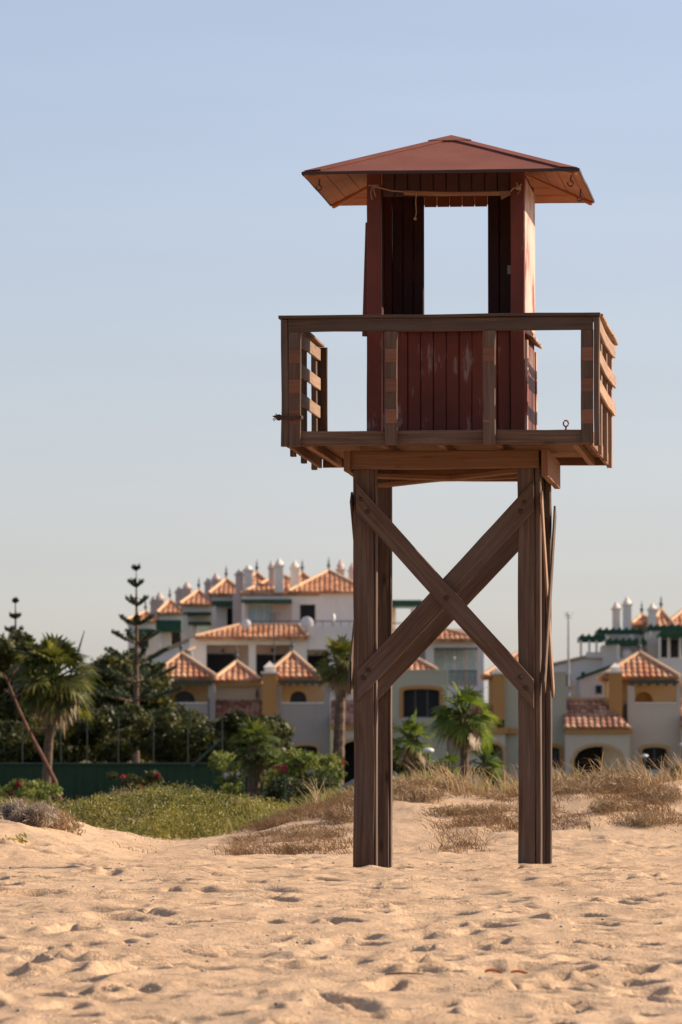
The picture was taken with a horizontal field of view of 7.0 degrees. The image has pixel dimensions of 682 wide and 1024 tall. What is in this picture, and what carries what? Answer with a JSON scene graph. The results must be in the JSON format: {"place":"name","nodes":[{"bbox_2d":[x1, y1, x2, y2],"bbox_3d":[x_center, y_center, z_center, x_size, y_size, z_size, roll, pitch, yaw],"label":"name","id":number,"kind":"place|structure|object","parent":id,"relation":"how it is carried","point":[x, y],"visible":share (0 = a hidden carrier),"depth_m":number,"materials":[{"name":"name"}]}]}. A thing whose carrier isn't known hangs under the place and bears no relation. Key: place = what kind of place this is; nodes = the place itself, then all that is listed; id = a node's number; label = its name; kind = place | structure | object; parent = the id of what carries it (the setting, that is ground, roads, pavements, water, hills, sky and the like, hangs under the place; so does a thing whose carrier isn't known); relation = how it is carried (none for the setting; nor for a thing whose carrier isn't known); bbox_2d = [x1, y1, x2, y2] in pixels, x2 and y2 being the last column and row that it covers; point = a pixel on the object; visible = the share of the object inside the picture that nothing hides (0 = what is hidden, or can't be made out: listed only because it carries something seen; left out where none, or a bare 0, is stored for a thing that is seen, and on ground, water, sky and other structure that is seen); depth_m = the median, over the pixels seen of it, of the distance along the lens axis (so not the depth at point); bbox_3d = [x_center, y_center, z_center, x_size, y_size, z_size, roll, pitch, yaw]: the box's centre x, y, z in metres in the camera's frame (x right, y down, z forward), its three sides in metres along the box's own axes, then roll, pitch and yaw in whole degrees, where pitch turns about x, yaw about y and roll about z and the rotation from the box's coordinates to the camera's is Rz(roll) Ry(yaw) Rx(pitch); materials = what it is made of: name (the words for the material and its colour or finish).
{"place":"outdoors","nodes":[
{"label":"outdoors","id":0,"kind":"place"},
{"bbox_2d":[0,814,175,852],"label":"sparse mound grass","id":1,"kind":"structure","parent":0,"point":[109,829],"depth_m":55.46,"materials":[{"name":"plant"}]},
{"bbox_2d":[331,613,334,625],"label":"satellite dish","id":2,"kind":"object","parent":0,"point":[333,617],"visible":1,"depth_m":275.24,"materials":[{"name":"paint"}]},
{"bbox_2d":[0,719,681,1023],"bbox_3d":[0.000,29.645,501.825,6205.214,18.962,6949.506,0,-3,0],"label":"sand ground","id":3,"kind":"structure","parent":0,"point":[65,946],"depth_m":33.18,"materials":[{"name":"beige sand"}]},
{"bbox_2d":[2,832,27,844],"bbox_3d":[-2.905,2.951,49.434,0.350,0.238,1.088,0,-3,0],"label":"shrub","id":4,"kind":"object","parent":3,"relation":"on","point":[20,839],"visible":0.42,"depth_m":49.09,"materials":[{"name":"green plant"}]},
{"bbox_2d":[4,597,35,642],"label":"araucaria","id":5,"kind":"object","parent":3,"relation":"on","point":[15,615],"visible":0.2,"depth_m":140.04,"materials":[{"name":"green plant"}]},
{"bbox_2d":[0,719,41,762],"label":"hedge bush","id":6,"kind":"object","parent":3,"relation":"on","point":[10,744],"visible":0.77,"depth_m":128.22,"materials":[{"name":"green plant"}]},
{"bbox_2d":[0,629,48,723],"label":"broadleaf tree","id":7,"kind":"object","parent":3,"relation":"on","point":[11,646],"visible":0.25,"depth_m":133.37,"materials":[{"name":"green plant"}]},
{"bbox_2d":[0,797,59,827],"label":"shrub","id":8,"kind":"object","parent":3,"relation":"on","point":[41,815],"visible":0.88,"depth_m":51.36,"materials":[{"name":"grey plant"}]},
{"bbox_2d":[0,668,61,803],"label":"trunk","id":9,"kind":"object","parent":3,"relation":"on","point":[42,756],"visible":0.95,"depth_m":103.92,"materials":[{"name":"brown plant"}]},
{"bbox_2d":[0,778,63,800],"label":"bougainvillea","id":10,"kind":"object","parent":3,"relation":"on","point":[27,789],"visible":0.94,"depth_m":101.15,"materials":[{"name":"green plant"}]},
{"bbox_2d":[1,632,107,801],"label":"fan palm","id":11,"kind":"object","parent":3,"relation":"on","point":[53,697],"visible":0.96,"depth_m":109.72,"materials":[{"name":"green plant"}]},
{"bbox_2d":[47,806,85,835],"bbox_3d":[-2.638,2.939,52.428,0.476,0.404,1.049,0,-3,0],"label":"shrub","id":12,"kind":"object","parent":3,"relation":"on","point":[64,823],"visible":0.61,"depth_m":52.30,"materials":[{"name":"beige plant"}]},
{"bbox_2d":[26,713,111,762],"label":"hedge bush","id":13,"kind":"object","parent":3,"relation":"on","point":[75,733],"visible":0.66,"depth_m":128.99,"materials":[{"name":"green plant"}]},
{"bbox_2d":[53,630,84,738],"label":"leaning mast","id":14,"kind":"object","parent":3,"relation":"on","point":[71,673],"visible":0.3,"depth_m":122.02,"materials":[{"name":"paint"}]},
{"bbox_2d":[0,716,222,802],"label":"tennis fence","id":15,"kind":"object","parent":3,"relation":"on","point":[79,780],"visible":0.45,"depth_m":119.88,"materials":[{"name":"metal"}]},
{"bbox_2d":[75,700,174,762],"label":"hedge bush","id":16,"kind":"object","parent":3,"relation":"on","point":[135,721],"visible":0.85,"depth_m":128.43,"materials":[{"name":"green plant"}]},
{"bbox_2d":[72,649,185,762],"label":"broadleaf tree","id":17,"kind":"object","parent":3,"relation":"on","point":[110,660],"visible":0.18,"depth_m":152.64,"materials":[{"name":"green plant"}]},
{"bbox_2d":[83,564,185,762],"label":"araucaria","id":18,"kind":"object","parent":3,"relation":"on","point":[138,675],"visible":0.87,"depth_m":149.92,"materials":[{"name":"green plant"}]},
{"bbox_2d":[106,770,163,793],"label":"bougainvillea","id":19,"kind":"object","parent":3,"relation":"on","point":[152,776],"visible":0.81,"depth_m":106.95,"materials":[{"name":"green plant"}]},
{"bbox_2d":[123,601,159,657],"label":"stepped house","id":20,"kind":"structure","parent":3,"relation":"on","point":[151,643],"depth_m":310.16,"materials":[{"name":"paint"}]},
{"bbox_2d":[139,640,148,647],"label":"window","id":21,"kind":"structure","parent":20,"relation":"in","point":[146,643],"depth_m":311.05,"materials":[{"name":"black glass"}]},
{"bbox_2d":[0,779,300,840],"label":"scrub","id":22,"kind":"object","parent":3,"relation":"on","point":[160,818],"visible":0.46,"depth_m":62.36,"materials":[{"name":"green plant"}]},
{"bbox_2d":[149,589,181,649],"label":"stepped house","id":23,"kind":"structure","parent":3,"relation":"on","point":[168,612],"depth_m":301.19,"materials":[{"name":"paint"}]},
{"bbox_2d":[171,632,180,644],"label":"window","id":24,"kind":"structure","parent":23,"relation":"in","point":[175,636],"depth_m":301.99,"materials":[{"name":"black glass"}]},
{"bbox_2d":[140,636,194,663],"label":"garden wall","id":25,"kind":"structure","parent":3,"relation":"on","point":[170,653],"depth_m":280.92,"materials":[{"name":"white paint"}]},
{"bbox_2d":[139,708,217,762],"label":"hedge bush","id":26,"kind":"object","parent":3,"relation":"on","point":[172,727],"visible":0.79,"depth_m":128.22,"materials":[{"name":"green plant"}]},
{"bbox_2d":[164,646,195,662],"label":"garden wall","id":27,"kind":"structure","parent":3,"relation":"on","point":[188,651],"depth_m":271.24,"materials":[{"name":"white paint"}]},
{"bbox_2d":[164,638,217,752],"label":"terrace house","id":28,"kind":"structure","parent":3,"relation":"on","point":[193,677],"depth_m":226.19,"materials":[{"name":"paint"}]},
{"bbox_2d":[174,579,211,639],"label":"stepped house","id":29,"kind":"structure","parent":3,"relation":"on","point":[196,606],"depth_m":292.21,"materials":[{"name":"paint"}]},
{"bbox_2d":[198,626,208,632],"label":"window","id":30,"kind":"structure","parent":29,"relation":"in","point":[201,629],"depth_m":293.06,"materials":[{"name":"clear glass"}]},
{"bbox_2d":[203,566,234,629],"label":"stepped house","id":31,"kind":"structure","parent":3,"relation":"on","point":[219,594],"depth_m":283.24,"materials":[{"name":"paint"}]},
{"bbox_2d":[227,608,232,625],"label":"window","id":32,"kind":"structure","parent":31,"relation":"in","point":[229,610],"depth_m":284.11,"materials":[{"name":"black glass"}]},
{"bbox_2d":[194,709,271,793],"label":"hedge bush","id":33,"kind":"object","parent":3,"relation":"on","point":[232,720],"visible":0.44,"depth_m":128.45,"materials":[{"name":"green plant"}]},
{"bbox_2d":[212,645,261,786],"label":"terrace house","id":34,"kind":"structure","parent":3,"relation":"on","point":[238,684],"depth_m":227.32,"materials":[{"name":"paint"}]},
{"bbox_2d":[208,750,282,797],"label":"shrub","id":35,"kind":"object","parent":3,"relation":"on","point":[217,761],"visible":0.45,"depth_m":108.47,"materials":[{"name":"green plant"}]},
{"bbox_2d":[224,714,284,798],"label":"fan palm","id":36,"kind":"object","parent":3,"relation":"on","point":[251,764],"visible":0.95,"depth_m":106.26,"materials":[{"name":"green plant"}]},
{"bbox_2d":[238,713,296,756],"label":"hedge bush","id":37,"kind":"object","parent":3,"relation":"on","point":[283,729],"visible":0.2,"depth_m":130.00,"materials":[{"name":"green plant"}]},
{"bbox_2d":[243,774,329,803],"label":"fence","id":38,"kind":"object","parent":3,"relation":"on","point":[284,780],"visible":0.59,"depth_m":98.38,"materials":[{"name":"brown wood"}]},
{"bbox_2d":[261,635,329,791],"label":"terrace house","id":39,"kind":"structure","parent":3,"relation":"on","point":[295,696],"depth_m":224.92,"materials":[{"name":"paint"}]},
{"bbox_2d":[290,742,320,756],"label":"window","id":40,"kind":"structure","parent":39,"relation":"in","point":[309,746],"depth_m":224.81,"materials":[{"name":"paint"}]},
{"bbox_2d":[260,775,341,805],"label":"shrub","id":41,"kind":"object","parent":3,"relation":"on","point":[276,794],"visible":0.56,"depth_m":101.03,"materials":[{"name":"green plant"}]},
{"bbox_2d":[261,746,347,791],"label":"bougainvillea","id":42,"kind":"object","parent":3,"relation":"on","point":[298,763],"visible":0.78,"depth_m":104.78,"materials":[{"name":"green plant"}]},
{"bbox_2d":[309,633,352,784],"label":"fan palm","id":43,"kind":"object","parent":3,"relation":"on","point":[336,678],"visible":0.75,"depth_m":129.84,"materials":[{"name":"green plant"}]},
{"bbox_2d":[0,862,666,1023],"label":"pebbles","id":44,"kind":"object","parent":3,"relation":"on","point":[310,943],"visible":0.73,"depth_m":31.92,"materials":[{"name":"beige stone"}]},
{"bbox_2d":[190,557,483,718],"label":"apartment building","id":45,"kind":"structure","parent":3,"relation":"on","point":[295,597],"depth_m":276.87,"materials":[{"name":"paint"}]},
{"bbox_2d":[207,654,235,673],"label":"window","id":46,"kind":"structure","parent":45,"relation":"in","point":[216,663],"depth_m":276.65,"materials":[{"name":"glass"}]},
{"bbox_2d":[241,619,250,632],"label":"satellite dish","id":47,"kind":"object","parent":45,"relation":"attached to","point":[246,624],"visible":1,"depth_m":275.21,"materials":[{"name":"paint"}]},
{"bbox_2d":[248,604,272,622],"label":"window","id":48,"kind":"structure","parent":45,"relation":"in","point":[256,612],"depth_m":278.82,"materials":[{"name":"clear glass"}]},
{"bbox_2d":[256,654,285,676],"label":"window","id":49,"kind":"structure","parent":45,"relation":"in","point":[261,659],"depth_m":276.65,"materials":[{"name":"glass"}]},
{"bbox_2d":[268,612,280,663],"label":"antenna mast","id":50,"kind":"object","parent":45,"relation":"attached to","point":[274,614],"visible":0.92,"depth_m":272.13,"materials":[{"name":"metal"}]},
{"bbox_2d":[300,616,313,629],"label":"satellite dish","id":51,"kind":"object","parent":45,"relation":"attached to","point":[306,621],"visible":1,"depth_m":275.21,"materials":[{"name":"paint"}]},
{"bbox_2d":[300,605,314,620],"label":"window","id":52,"kind":"structure","parent":45,"relation":"in","point":[305,610],"depth_m":278.89,"materials":[{"name":"glass"}]},
{"bbox_2d":[307,655,327,668],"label":"window","id":53,"kind":"structure","parent":45,"relation":"in","point":[312,659],"depth_m":276.65,"materials":[{"name":"glass"}]},
{"bbox_2d":[435,650,464,685],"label":"window","id":54,"kind":"structure","parent":45,"relation":"in","point":[443,658],"depth_m":276.32,"materials":[{"name":"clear glass"}]},
{"bbox_2d":[466,650,476,685],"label":"window","id":55,"kind":"structure","parent":45,"relation":"in","point":[471,655],"depth_m":276.32,"materials":[{"name":"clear glass"}]},
{"bbox_2d":[333,775,401,793],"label":"concrete hump","id":56,"kind":"object","parent":3,"relation":"on","point":[351,782],"visible":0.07,"depth_m":76.18,"materials":[{"name":"grey concrete"}]},
{"bbox_2d":[331,658,447,783],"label":"terrace house","id":57,"kind":"structure","parent":3,"relation":"on","point":[418,683],"depth_m":224.50,"materials":[{"name":"paint"}]},
{"bbox_2d":[344,741,353,783],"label":"door","id":58,"kind":"structure","parent":57,"relation":"in","point":[349,747],"depth_m":225.30,"materials":[{"name":"black"}]},
{"bbox_2d":[400,685,442,717],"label":"window","id":59,"kind":"structure","parent":57,"relation":"in","point":[422,698],"depth_m":224.64,"materials":[{"name":"glass"}]},
{"bbox_2d":[385,972,421,974],"bbox_3d":[0.321,2.334,28.111,0.200,0.015,0.011,1,-3,-11],"label":"twig","id":60,"kind":"object","parent":3,"relation":"on","point":[401,973],"visible":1,"depth_m":28.10,"materials":[{"name":"brown wood"}]},
{"bbox_2d":[392,709,435,777],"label":"fan palm","id":61,"kind":"object","parent":3,"relation":"on","point":[410,752],"visible":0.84,"depth_m":115.80,"materials":[{"name":"green plant"}]},
{"bbox_2d":[392,750,449,776],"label":"shrub","id":62,"kind":"object","parent":3,"relation":"on","point":[399,770],"visible":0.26,"depth_m":122.38,"materials":[{"name":"green plant"}]},
{"bbox_2d":[423,748,433,773],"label":"garden lamp","id":63,"kind":"object","parent":3,"relation":"on","point":[428,751],"visible":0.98,"depth_m":104.89,"materials":[{"name":"white plastic"}]},
{"bbox_2d":[426,752,459,778],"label":"fan palm","id":64,"kind":"object","parent":3,"relation":"on","point":[450,759],"visible":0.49,"depth_m":112.82,"materials":[{"name":"green plant"}]},
{"bbox_2d":[278,135,617,867],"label":"lifeguard tower","id":65,"kind":"structure","parent":3,"relation":"on","point":[451,397],"depth_m":43.73,"materials":[{"name":"brown wood"}]},
{"bbox_2d":[273,414,302,420],"bbox_3d":[-0.418,-0.737,43.204,0.247,0.065,0.066,-1,-4,13],"label":"frayed rope","id":66,"kind":"object","parent":65,"relation":"attached to","point":[278,417],"visible":1,"depth_m":43.18,"materials":[{"name":"fabric"}]},
{"bbox_2d":[368,183,521,219],"bbox_3d":[0.821,-2.442,43.768,1.215,0.292,0.057,0,-3,6],"label":"tied pole","id":67,"kind":"object","parent":65,"relation":"attached to","point":[503,194],"visible":1,"depth_m":43.75,"materials":[{"name":"brown wood"}]},
{"bbox_2d":[423,683,501,782],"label":"fan palm","id":68,"kind":"object","parent":3,"relation":"on","point":[461,731],"visible":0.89,"depth_m":107.79,"materials":[{"name":"green plant"}]},
{"bbox_2d":[276,765,681,837],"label":"dry dune grass","id":69,"kind":"object","parent":3,"relation":"on","point":[403,789],"visible":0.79,"depth_m":56.25,"materials":[{"name":"beige plant"}]},
{"bbox_2d":[469,742,506,790],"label":"fan palm","id":70,"kind":"object","parent":3,"relation":"on","point":[485,754],"visible":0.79,"depth_m":111.83,"materials":[{"name":"green plant"}]},
{"bbox_2d":[484,969,501,973],"bbox_3d":[0.778,2.347,28.411,0.090,0.028,0.040,0,-3,0],"label":"dead leaf","id":71,"kind":"object","parent":3,"relation":"on","point":[494,970],"visible":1,"depth_m":28.41,"materials":[{"name":"brown plant"}]},
{"bbox_2d":[447,651,566,791],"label":"terrace house","id":72,"kind":"structure","parent":3,"relation":"on","point":[502,696],"depth_m":224.39,"materials":[{"name":"paint"}]},
{"bbox_2d":[487,744,494,790],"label":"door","id":73,"kind":"structure","parent":72,"relation":"in","point":[492,753],"depth_m":225.30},
{"bbox_2d":[552,744,562,767],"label":"window","id":74,"kind":"structure","parent":72,"relation":"in","point":[557,755],"depth_m":224.48,"materials":[{"name":"glass"}]},
{"bbox_2d":[510,970,527,973],"bbox_3d":[0.913,2.361,28.510,0.090,0.028,0.040,0,-3,0],"label":"dead leaf","id":75,"kind":"object","parent":3,"relation":"on","point":[518,971],"visible":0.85,"depth_m":28.51,"materials":[{"name":"brown plant"}]},
{"bbox_2d":[564,612,576,697],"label":"aerial mast","id":76,"kind":"object","parent":3,"relation":"on","point":[569,687],"visible":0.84,"depth_m":239.99,"materials":[{"name":"grey metal"}]},
{"bbox_2d":[553,597,681,697],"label":"apartment building","id":77,"kind":"structure","parent":3,"relation":"on","point":[658,632],"depth_m":270.53,"materials":[{"name":"paint"}]},
{"bbox_2d":[596,685,601,693],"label":"window","id":78,"kind":"structure","parent":77,"relation":"in","point":[598,687],"depth_m":267.42,"materials":[{"name":"glass"}]},
{"bbox_2d":[622,649,631,657],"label":"satellite dish","id":79,"kind":"object","parent":77,"relation":"attached to","point":[626,653],"visible":0.9,"depth_m":269.21,"materials":[{"name":"paint"}]},
{"bbox_2d":[661,639,666,657],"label":"window","id":80,"kind":"structure","parent":77,"relation":"in","point":[663,641],"depth_m":269.78,"materials":[{"name":"glass"}]},
{"bbox_2d":[670,639,678,657],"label":"window","id":81,"kind":"structure","parent":77,"relation":"in","point":[674,643],"depth_m":269.78,"materials":[{"name":"glass"}]},
{"bbox_2d":[563,636,680,780],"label":"terrace house","id":82,"kind":"structure","parent":3,"relation":"on","point":[633,712],"depth_m":224.86,"materials":[{"name":"paint"}]},
{"bbox_2d":[574,747,601,780],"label":"door","id":83,"kind":"structure","parent":82,"relation":"in","point":[587,754],"depth_m":224.70,"materials":[{"name":"black"}]},
{"bbox_2d":[639,744,670,769],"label":"window","id":84,"kind":"structure","parent":82,"relation":"in","point":[654,751],"depth_m":224.97,"materials":[{"name":"glass"}]},
{"bbox_2d":[641,754,647,768],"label":"garden lamp","id":85,"kind":"object","parent":3,"relation":"on","point":[644,756],"visible":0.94,"depth_m":149.83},
{"bbox_2d":[669,764,681,778],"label":"shrub","id":86,"kind":"object","parent":3,"relation":"on","point":[672,769],"visible":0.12,"depth_m":110.19,"materials":[{"name":"beige plant"}]},
{"bbox_2d":[679,680,681,764],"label":"terrace house","id":87,"kind":"structure","parent":3,"relation":"on","point":[680,682],"depth_m":224.59,"materials":[{"name":"paint"}]},
{"bbox_2d":[0,0,681,713],"label":"sky","id":88,"kind":"structure","parent":0,"point":[160,218],"materials":[{"name":"blue"}]},
{"bbox_2d":[150,766,650,838],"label":"green dune grass","id":89,"kind":"structure","parent":0,"point":[322,796],"depth_m":60.94,"materials":[{"name":"plant"}]},
{"bbox_2d":[198,778,681,855],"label":"matted dune grass","id":90,"kind":"structure","parent":0,"point":[291,815],"depth_m":53.76,"materials":[{"name":"brown plant"}]},
{"bbox_2d":[262,769,681,819],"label":"dry dune grass","id":91,"kind":"structure","parent":0,"point":[429,785],"depth_m":60.11,"materials":[{"name":"brown plant"}]},
{"bbox_2d":[289,751,681,804],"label":"tall dune grass","id":92,"kind":"structure","parent":0,"point":[601,768],"depth_m":59.85,"materials":[{"name":"beige plant"}]}
]}

